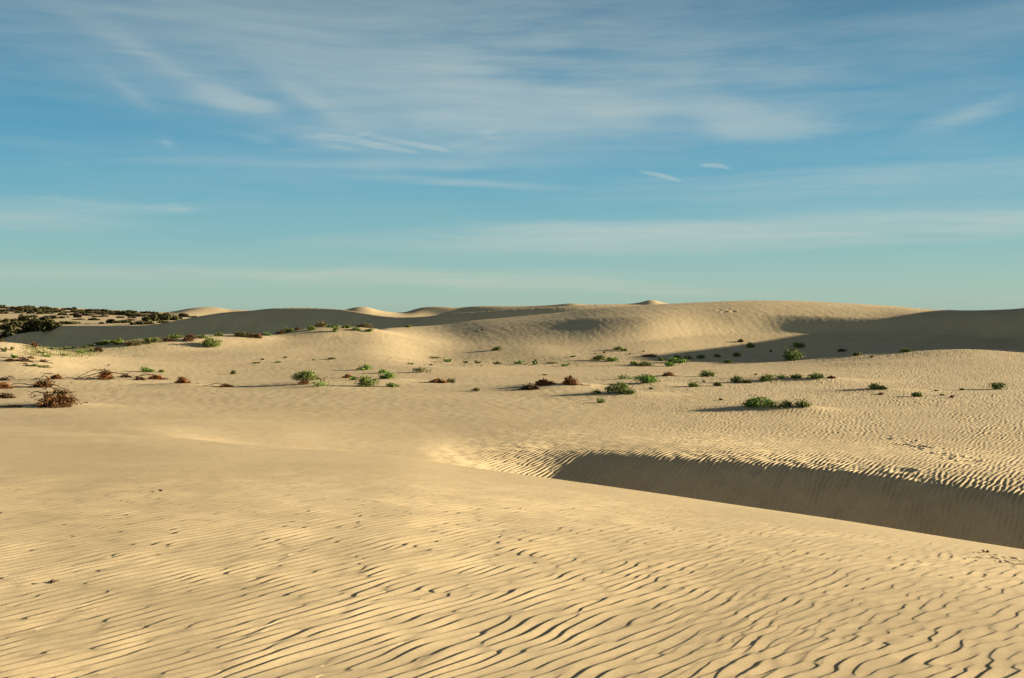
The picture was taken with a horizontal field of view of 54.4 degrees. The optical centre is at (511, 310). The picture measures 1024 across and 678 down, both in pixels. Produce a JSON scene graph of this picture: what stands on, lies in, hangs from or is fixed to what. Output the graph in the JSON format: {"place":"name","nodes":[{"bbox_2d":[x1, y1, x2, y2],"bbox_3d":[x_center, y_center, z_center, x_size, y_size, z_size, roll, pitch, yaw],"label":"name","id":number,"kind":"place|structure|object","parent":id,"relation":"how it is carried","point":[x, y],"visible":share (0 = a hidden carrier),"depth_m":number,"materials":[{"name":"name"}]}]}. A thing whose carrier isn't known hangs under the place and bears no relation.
{"place":"outdoors","nodes":[
{"label":"outdoors","id":0,"kind":"place"},
{"bbox_2d":[0,300,1023,677],"bbox_3d":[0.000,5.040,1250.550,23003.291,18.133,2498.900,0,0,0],"label":"sand dunes","id":1,"kind":"structure","parent":0,"point":[418,524],"depth_m":11.58,"materials":[{"name":"beige sand"}]},
{"bbox_2d":[0,318,9,322],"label":"shrub","id":2,"kind":"object","parent":1,"relation":"on","point":[6,320],"visible":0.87,"depth_m":235.22,"materials":[{"name":"green plant"}]},
{"bbox_2d":[0,375,12,380],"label":"dead shrub","id":3,"kind":"object","parent":1,"relation":"on","point":[3,379],"visible":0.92,"depth_m":54.93,"materials":[{"name":"brown plant"}]},
{"bbox_2d":[0,380,14,388],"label":"dead shrub","id":4,"kind":"object","parent":1,"relation":"on","point":[4,385],"visible":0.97,"depth_m":50.37,"materials":[{"name":"brown plant"}]},
{"bbox_2d":[0,391,16,398],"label":"dead shrub","id":5,"kind":"object","parent":1,"relation":"on","point":[5,395],"visible":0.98,"depth_m":44.34,"materials":[{"name":"brown plant"}]},
{"bbox_2d":[0,322,17,329],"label":"shrub","id":6,"kind":"object","parent":1,"relation":"on","point":[5,325],"visible":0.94,"depth_m":212.76,"materials":[{"name":"green plant"}]},
{"bbox_2d":[0,404,23,407],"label":"dead shrub","id":7,"kind":"object","parent":1,"relation":"on","point":[15,406],"visible":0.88,"depth_m":38.82,"materials":[{"name":"brown plant"}]},
{"bbox_2d":[1,328,23,335],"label":"shrub","id":8,"kind":"object","parent":1,"relation":"on","point":[9,332],"visible":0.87,"depth_m":206.53,"materials":[{"name":"green plant"}]},
{"bbox_2d":[9,321,25,326],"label":"shrub","id":9,"kind":"object","parent":1,"relation":"on","point":[18,323],"visible":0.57,"depth_m":214.03,"materials":[{"name":"green plant"}]},
{"bbox_2d":[17,314,29,321],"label":"shrub","id":10,"kind":"object","parent":1,"relation":"on","point":[21,317],"visible":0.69,"depth_m":237.94,"materials":[{"name":"green plant"}]},
{"bbox_2d":[12,356,36,362],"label":"dead shrub","id":11,"kind":"object","parent":1,"relation":"on","point":[23,359],"visible":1,"depth_m":62.20,"materials":[{"name":"brown plant"}]},
{"bbox_2d":[20,317,41,331],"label":"shrub","id":12,"kind":"object","parent":1,"relation":"on","point":[30,325],"visible":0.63,"depth_m":208.00,"materials":[{"name":"green plant"}]},
{"bbox_2d":[9,376,52,387],"bbox_3d":[-24.831,3.738,51.269,2.461,0.764,1.009,0,0,0],"label":"dead shrub","id":13,"kind":"object","parent":1,"relation":"on","point":[40,383],"visible":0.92,"depth_m":51.26,"materials":[{"name":"red plant"}]},
{"bbox_2d":[30,363,51,367],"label":"tuft","id":14,"kind":"object","parent":1,"relation":"on","point":[41,366],"visible":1,"depth_m":61.10,"materials":[{"name":"green plant"}]},
{"bbox_2d":[39,316,51,320],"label":"shrub","id":15,"kind":"object","parent":1,"relation":"on","point":[44,318],"visible":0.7,"depth_m":249.73,"materials":[{"name":"green plant"}]},
{"bbox_2d":[36,319,61,332],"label":"shrub","id":16,"kind":"object","parent":1,"relation":"on","point":[50,324],"visible":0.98,"depth_m":180.91,"materials":[{"name":"green plant"}]},
{"bbox_2d":[24,381,83,408],"bbox_3d":[-18.006,3.309,39.272,1.785,1.109,1.844,0,0,44],"label":"dead shrub","id":17,"kind":"object","parent":1,"relation":"on","point":[50,399],"visible":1,"depth_m":39.26,"materials":[{"name":"red plant"}]},
{"bbox_2d":[17,373,91,379],"bbox_3d":[-25.570,3.676,55.285,4.427,0.464,0.612,0,0,0],"label":"dead shrub","id":18,"kind":"object","parent":1,"relation":"on","point":[55,376],"visible":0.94,"depth_m":55.27,"materials":[{"name":"brown plant"}]},
{"bbox_2d":[58,321,81,323],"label":"shrub","id":19,"kind":"object","parent":1,"relation":"on","point":[69,322],"visible":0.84,"depth_m":220.56,"materials":[{"name":"green plant"}]},
{"bbox_2d":[73,312,81,317],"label":"shrub","id":20,"kind":"object","parent":1,"relation":"on","point":[77,315],"visible":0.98,"depth_m":285.66,"materials":[{"name":"green plant"}]},
{"bbox_2d":[15,343,156,357],"bbox_3d":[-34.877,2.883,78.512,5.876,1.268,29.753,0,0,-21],"label":"ground cover","id":21,"kind":"object","parent":1,"relation":"on","point":[59,354],"visible":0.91,"depth_m":70.35,"materials":[{"name":"green plant"}]},
{"bbox_2d":[65,368,131,379],"bbox_3d":[-23.132,3.592,56.001,4.119,0.779,0.807,0,0,0],"label":"dead shrub","id":22,"kind":"object","parent":1,"relation":"on","point":[106,374],"visible":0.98,"depth_m":55.96,"materials":[{"name":"brown plant"}]},
{"bbox_2d":[94,347,103,351],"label":"bush","id":23,"kind":"object","parent":1,"relation":"on","point":[99,349],"visible":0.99,"depth_m":79.18,"materials":[{"name":"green plant"}]},
{"bbox_2d":[94,339,109,344],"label":"bush","id":24,"kind":"object","parent":1,"relation":"on","point":[104,342],"visible":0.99,"depth_m":82.30,"materials":[{"name":"green plant"}]},
{"bbox_2d":[109,338,124,344],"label":"bush","id":25,"kind":"object","parent":1,"relation":"on","point":[118,341],"visible":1,"depth_m":82.08,"materials":[{"name":"green plant"}]},
{"bbox_2d":[24,369,212,406],"bbox_3d":[-21.579,3.744,53.197,13.289,0.663,29.444,0,0,-11],"label":"ground cover","id":26,"kind":"object","parent":1,"relation":"on","point":[92,385],"visible":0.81,"depth_m":50.35,"materials":[{"name":"brown plant"}]},
{"bbox_2d":[110,320,131,322],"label":"shrub","id":27,"kind":"object","parent":1,"relation":"on","point":[122,321],"visible":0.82,"depth_m":222.49,"materials":[{"name":"green plant"}]},
{"bbox_2d":[117,311,129,314],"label":"shrub","id":28,"kind":"object","parent":1,"relation":"on","point":[122,313],"visible":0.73,"depth_m":306.95,"materials":[{"name":"green plant"}]},
{"bbox_2d":[117,374,144,377],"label":"dead shrub","id":29,"kind":"object","parent":1,"relation":"on","point":[124,376],"visible":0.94,"depth_m":59.52,"materials":[{"name":"brown plant"}]},
{"bbox_2d":[126,313,137,315],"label":"shrub","id":30,"kind":"object","parent":1,"relation":"on","point":[132,314],"visible":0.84,"depth_m":300.72,"materials":[{"name":"green plant"}]},
{"bbox_2d":[123,340,141,345],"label":"bush","id":31,"kind":"object","parent":1,"relation":"on","point":[134,342],"visible":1,"depth_m":81.51,"materials":[{"name":"green plant"}]},
{"bbox_2d":[134,376,146,379],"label":"dead shrub","id":32,"kind":"object","parent":1,"relation":"on","point":[139,378],"visible":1,"depth_m":56.16,"materials":[{"name":"brown plant"}]},
{"bbox_2d":[130,320,154,324],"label":"shrub","id":33,"kind":"object","parent":1,"relation":"on","point":[141,322],"visible":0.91,"depth_m":210.15,"materials":[{"name":"green plant"}]},
{"bbox_2d":[139,366,153,371],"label":"bush","id":34,"kind":"object","parent":1,"relation":"on","point":[144,369],"visible":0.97,"depth_m":64.05,"materials":[{"name":"green plant"}]},
{"bbox_2d":[141,316,159,320],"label":"shrub","id":35,"kind":"object","parent":1,"relation":"on","point":[148,318],"visible":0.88,"depth_m":241.36,"materials":[{"name":"green plant"}]},
{"bbox_2d":[133,371,167,379],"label":"dead shrub","id":36,"kind":"object","parent":1,"relation":"on","point":[156,377],"visible":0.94,"depth_m":58.54,"materials":[{"name":"brown plant"}]},
{"bbox_2d":[141,336,160,343],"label":"bush","id":37,"kind":"object","parent":1,"relation":"on","point":[150,340],"visible":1,"depth_m":82.38,"materials":[{"name":"green plant"}]},
{"bbox_2d":[150,312,178,319],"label":"shrub","id":38,"kind":"object","parent":1,"relation":"on","point":[164,316],"visible":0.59,"depth_m":259.16,"materials":[{"name":"green plant"}]},
{"bbox_2d":[159,337,175,341],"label":"bush","id":39,"kind":"object","parent":1,"relation":"on","point":[169,339],"visible":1,"depth_m":83.05,"materials":[{"name":"green plant"}]},
{"bbox_2d":[166,334,183,338],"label":"bush","id":40,"kind":"object","parent":1,"relation":"on","point":[179,336],"visible":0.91,"depth_m":84.25,"materials":[{"name":"green plant"}]},
{"bbox_2d":[178,313,188,316],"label":"shrub","id":41,"kind":"object","parent":1,"relation":"on","point":[183,315],"visible":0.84,"depth_m":293.13,"materials":[{"name":"green plant"}]},
{"bbox_2d":[174,376,197,383],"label":"dead shrub","id":42,"kind":"object","parent":1,"relation":"on","point":[181,379],"visible":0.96,"depth_m":53.59,"materials":[{"name":"brown plant"}]},
{"bbox_2d":[181,332,200,341],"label":"bush","id":43,"kind":"object","parent":1,"relation":"on","point":[190,337],"visible":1,"depth_m":83.56,"materials":[{"name":"brown plant"}]},
{"bbox_2d":[199,336,222,346],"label":"bush","id":44,"kind":"object","parent":1,"relation":"on","point":[208,341],"visible":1,"depth_m":82.58,"materials":[{"name":"green plant"}]},
{"bbox_2d":[212,332,222,335],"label":"bush","id":45,"kind":"object","parent":1,"relation":"on","point":[218,334],"visible":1,"depth_m":87.29,"materials":[{"name":"green plant"}]},
{"bbox_2d":[203,383,233,386],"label":"dead shrub","id":46,"kind":"object","parent":1,"relation":"on","point":[224,385],"visible":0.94,"depth_m":52.53,"materials":[{"name":"brown plant"}]},
{"bbox_2d":[233,331,249,336],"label":"bush","id":47,"kind":"object","parent":1,"relation":"on","point":[242,334],"visible":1,"depth_m":87.58,"materials":[{"name":"green plant"}]},
{"bbox_2d":[248,333,262,338],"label":"bush","id":48,"kind":"object","parent":1,"relation":"on","point":[257,335],"visible":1,"depth_m":87.86,"materials":[{"name":"brown plant"}]},
{"bbox_2d":[138,326,380,344],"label":"ground cover","id":49,"kind":"object","parent":1,"relation":"on","point":[285,340],"visible":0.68,"depth_m":90.28,"materials":[{"name":"plant"}]},
{"bbox_2d":[275,329,285,334],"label":"bush","id":50,"kind":"object","parent":1,"relation":"on","point":[281,332],"visible":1,"depth_m":91.90,"materials":[{"name":"brown plant"}]},
{"bbox_2d":[291,369,319,384],"bbox_3d":[-10.930,3.539,53.025,1.728,0.909,1.217,0,0,23],"label":"bush","id":51,"kind":"object","parent":1,"relation":"on","point":[299,375],"visible":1,"depth_m":52.92,"materials":[{"name":"green plant"}]},
{"bbox_2d":[307,325,315,330],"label":"bush","id":52,"kind":"object","parent":1,"relation":"on","point":[311,327],"visible":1,"depth_m":92.55,"materials":[{"name":"green plant"}]},
{"bbox_2d":[309,380,328,386],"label":"bush","id":53,"kind":"object","parent":1,"relation":"on","point":[320,383],"visible":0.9,"depth_m":51.29,"materials":[{"name":"green plant"}]},
{"bbox_2d":[315,320,327,326],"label":"bush","id":54,"kind":"object","parent":1,"relation":"on","point":[322,324],"visible":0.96,"depth_m":101.44,"materials":[{"name":"green plant"}]},
{"bbox_2d":[341,373,358,377],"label":"dead shrub","id":55,"kind":"object","parent":1,"relation":"on","point":[347,376],"visible":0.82,"depth_m":60.06,"materials":[{"name":"brown plant"}]},
{"bbox_2d":[354,323,373,327],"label":"bush","id":56,"kind":"object","parent":1,"relation":"on","point":[366,325],"visible":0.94,"depth_m":96.24,"materials":[{"name":"green plant"}]},
{"bbox_2d":[357,364,373,369],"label":"bush","id":57,"kind":"object","parent":1,"relation":"on","point":[366,367],"visible":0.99,"depth_m":66.46,"materials":[{"name":"green plant"}]},
{"bbox_2d":[354,373,378,386],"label":"bush","id":58,"kind":"object","parent":1,"relation":"on","point":[365,381],"visible":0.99,"depth_m":52.09,"materials":[{"name":"green plant"}]},
{"bbox_2d":[378,370,395,378],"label":"bush","id":59,"kind":"object","parent":1,"relation":"on","point":[388,374],"visible":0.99,"depth_m":57.32,"materials":[{"name":"green plant"}]},
{"bbox_2d":[385,382,400,386],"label":"bush","id":60,"kind":"object","parent":1,"relation":"on","point":[391,384],"visible":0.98,"depth_m":52.29,"materials":[{"name":"green plant"}]},
{"bbox_2d":[412,364,430,372],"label":"bush","id":61,"kind":"object","parent":1,"relation":"on","point":[419,369],"visible":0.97,"depth_m":64.34,"materials":[{"name":"green plant"}]},
{"bbox_2d":[420,378,455,382],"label":"dead shrub","id":62,"kind":"object","parent":1,"relation":"on","point":[437,380],"visible":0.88,"depth_m":55.48,"materials":[{"name":"brown plant"}]},
{"bbox_2d":[431,356,583,365],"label":"ground cover","id":63,"kind":"object","parent":1,"relation":"on","point":[505,363],"visible":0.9,"depth_m":76.88,"materials":[{"name":"green plant"}]},
{"bbox_2d":[518,383,538,389],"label":"dead shrub","id":64,"kind":"object","parent":1,"relation":"on","point":[530,387],"visible":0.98,"depth_m":49.80,"materials":[{"name":"brown plant"}]},
{"bbox_2d":[534,377,556,385],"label":"dead shrub","id":65,"kind":"object","parent":1,"relation":"on","point":[542,381],"visible":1,"depth_m":50.84,"materials":[{"name":"brown plant"}]},
{"bbox_2d":[561,374,589,385],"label":"dead shrub","id":66,"kind":"object","parent":1,"relation":"on","point":[569,380],"visible":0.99,"depth_m":50.83,"materials":[{"name":"brown plant"}]},
{"bbox_2d":[590,354,604,360],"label":"bush","id":67,"kind":"object","parent":1,"relation":"on","point":[599,357],"visible":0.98,"depth_m":78.58,"materials":[{"name":"green plant"}]},
{"bbox_2d":[590,389,604,393],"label":"bush","id":68,"kind":"object","parent":1,"relation":"on","point":[597,391],"visible":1,"depth_m":46.62,"materials":[{"name":"green plant"}]},
{"bbox_2d":[595,398,605,402],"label":"bush","id":69,"kind":"object","parent":1,"relation":"on","point":[601,400],"visible":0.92,"depth_m":43.15,"materials":[{"name":"green plant"}]},
{"bbox_2d":[604,356,618,361],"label":"bush","id":70,"kind":"object","parent":1,"relation":"on","point":[609,358],"visible":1,"depth_m":77.57,"materials":[{"name":"green plant"}]},
{"bbox_2d":[601,380,631,393],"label":"bush","id":71,"kind":"object","parent":1,"relation":"on","point":[622,387],"visible":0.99,"depth_m":46.65,"materials":[{"name":"green plant"}]},
{"bbox_2d":[616,374,634,378],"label":"bush","id":72,"kind":"object","parent":1,"relation":"on","point":[624,376],"visible":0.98,"depth_m":58.29,"materials":[{"name":"green plant"}]},
{"bbox_2d":[625,388,636,394],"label":"bush","id":73,"kind":"object","parent":1,"relation":"on","point":[631,391],"visible":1,"depth_m":46.35,"materials":[{"name":"green plant"}]},
{"bbox_2d":[630,373,659,383],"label":"bush","id":74,"kind":"object","parent":1,"relation":"on","point":[647,379],"visible":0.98,"depth_m":53.19,"materials":[{"name":"green plant"}]},
{"bbox_2d":[635,360,654,365],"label":"bush","id":75,"kind":"object","parent":1,"relation":"on","point":[644,363],"visible":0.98,"depth_m":73.22,"materials":[{"name":"green plant"}]},
{"bbox_2d":[640,353,657,356],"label":"bush","id":76,"kind":"object","parent":1,"relation":"on","point":[650,355],"visible":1,"depth_m":80.58,"materials":[{"name":"brown plant"}]},
{"bbox_2d":[661,372,674,375],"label":"dead shrub","id":77,"kind":"object","parent":1,"relation":"on","point":[668,374],"visible":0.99,"depth_m":60.06,"materials":[{"name":"brown plant"}]},
{"bbox_2d":[570,348,766,366],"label":"ground cover","id":78,"kind":"object","parent":1,"relation":"on","point":[656,357],"visible":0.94,"depth_m":78.66,"materials":[{"name":"green plant"}]},
{"bbox_2d":[664,362,675,366],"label":"bush","id":79,"kind":"object","parent":1,"relation":"on","point":[669,364],"visible":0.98,"depth_m":72.61,"materials":[{"name":"green plant"}]},
{"bbox_2d":[668,357,686,362],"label":"bush","id":80,"kind":"object","parent":1,"relation":"on","point":[675,360],"visible":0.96,"depth_m":76.11,"materials":[{"name":"green plant"}]},
{"bbox_2d":[688,379,700,386],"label":"bush","id":81,"kind":"object","parent":1,"relation":"on","point":[692,384],"visible":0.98,"depth_m":51.88,"materials":[{"name":"green plant"}]},
{"bbox_2d":[698,369,714,376],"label":"bush","id":82,"kind":"object","parent":1,"relation":"on","point":[703,373],"visible":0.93,"depth_m":60.28,"materials":[{"name":"green plant"}]},
{"bbox_2d":[713,382,722,385],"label":"bush","id":83,"kind":"object","parent":1,"relation":"on","point":[717,384],"visible":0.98,"depth_m":52.59,"materials":[{"name":"green plant"}]},
{"bbox_2d":[471,373,998,407],"bbox_3d":[12.270,3.864,54.017,25.530,0.411,30.110,0,0,26],"label":"ground cover","id":84,"kind":"object","parent":1,"relation":"on","point":[772,395],"visible":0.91,"depth_m":46.75,"materials":[{"name":"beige plant"}]},
{"bbox_2d":[730,375,742,382],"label":"bush","id":85,"kind":"object","parent":1,"relation":"on","point":[736,379],"visible":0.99,"depth_m":54.83,"materials":[{"name":"green plant"}]},
{"bbox_2d":[741,378,751,382],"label":"bush","id":86,"kind":"object","parent":1,"relation":"on","point":[746,381],"visible":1,"depth_m":54.46,"materials":[{"name":"green plant"}]},
{"bbox_2d":[741,398,757,406],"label":"bush","id":87,"kind":"object","parent":1,"relation":"on","point":[747,404],"visible":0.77,"depth_m":40.09,"materials":[{"name":"green plant"}]},
{"bbox_2d":[746,341,757,347],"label":"bush","id":88,"kind":"object","parent":1,"relation":"on","point":[749,345],"visible":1,"depth_m":87.96,"materials":[{"name":"green plant"}]},
{"bbox_2d":[740,394,778,406],"bbox_3d":[9.948,3.651,40.028,1.495,0.588,1.323,0,0,0],"label":"bush","id":89,"kind":"object","parent":1,"relation":"on","point":[764,401],"visible":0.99,"depth_m":39.87,"materials":[{"name":"green plant"}]},
{"bbox_2d":[759,373,775,381],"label":"bush","id":90,"kind":"object","parent":1,"relation":"on","point":[767,377],"visible":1,"depth_m":55.01,"materials":[{"name":"green plant"}]},
{"bbox_2d":[767,400,786,408],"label":"bush","id":91,"kind":"object","parent":1,"relation":"on","point":[780,404],"visible":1,"depth_m":39.73,"materials":[{"name":"green plant"}]},
{"bbox_2d":[782,399,794,407],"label":"bush","id":92,"kind":"object","parent":1,"relation":"on","point":[788,403],"visible":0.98,"depth_m":39.75,"materials":[{"name":"green plant"}]},
{"bbox_2d":[783,347,804,360],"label":"bush","id":93,"kind":"object","parent":1,"relation":"on","point":[792,354],"visible":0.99,"depth_m":75.38,"materials":[{"name":"green plant"}]},
{"bbox_2d":[787,373,803,378],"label":"bush","id":94,"kind":"object","parent":1,"relation":"on","point":[796,376],"visible":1,"depth_m":55.53,"materials":[{"name":"green plant"}]},
{"bbox_2d":[792,342,804,347],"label":"bush","id":95,"kind":"object","parent":1,"relation":"on","point":[797,344],"visible":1,"depth_m":87.58,"materials":[{"name":"green plant"}]},
{"bbox_2d":[794,398,812,407],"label":"bush","id":96,"kind":"object","parent":1,"relation":"on","point":[803,404],"visible":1,"depth_m":39.71,"materials":[{"name":"green plant"}]},
{"bbox_2d":[805,372,828,379],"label":"bush","id":97,"kind":"object","parent":1,"relation":"on","point":[817,376],"visible":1,"depth_m":55.32,"materials":[{"name":"green plant"}]},
{"bbox_2d":[865,383,879,388],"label":"bush","id":98,"kind":"object","parent":1,"relation":"on","point":[873,385],"visible":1,"depth_m":49.01,"materials":[{"name":"green plant"}]},
{"bbox_2d":[878,385,888,389],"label":"bush","id":99,"kind":"object","parent":1,"relation":"on","point":[882,387],"visible":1,"depth_m":48.90,"materials":[{"name":"green plant"}]},
{"bbox_2d":[899,348,913,351],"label":"bush","id":100,"kind":"object","parent":1,"relation":"on","point":[905,350],"visible":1,"depth_m":74.83,"materials":[{"name":"green plant"}]},
{"bbox_2d":[911,392,922,396],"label":"bush","id":101,"kind":"object","parent":1,"relation":"on","point":[915,394],"visible":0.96,"depth_m":46.31,"materials":[{"name":"green plant"}]},
{"bbox_2d":[986,382,1007,389],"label":"bush","id":102,"kind":"object","parent":1,"relation":"on","point":[997,385],"visible":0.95,"depth_m":50.20,"materials":[{"name":"green plant"}]},
{"bbox_2d":[0,0,1023,311],"label":"sky","id":103,"kind":"structure","parent":0,"point":[156,155],"materials":[{"name":"blue"}]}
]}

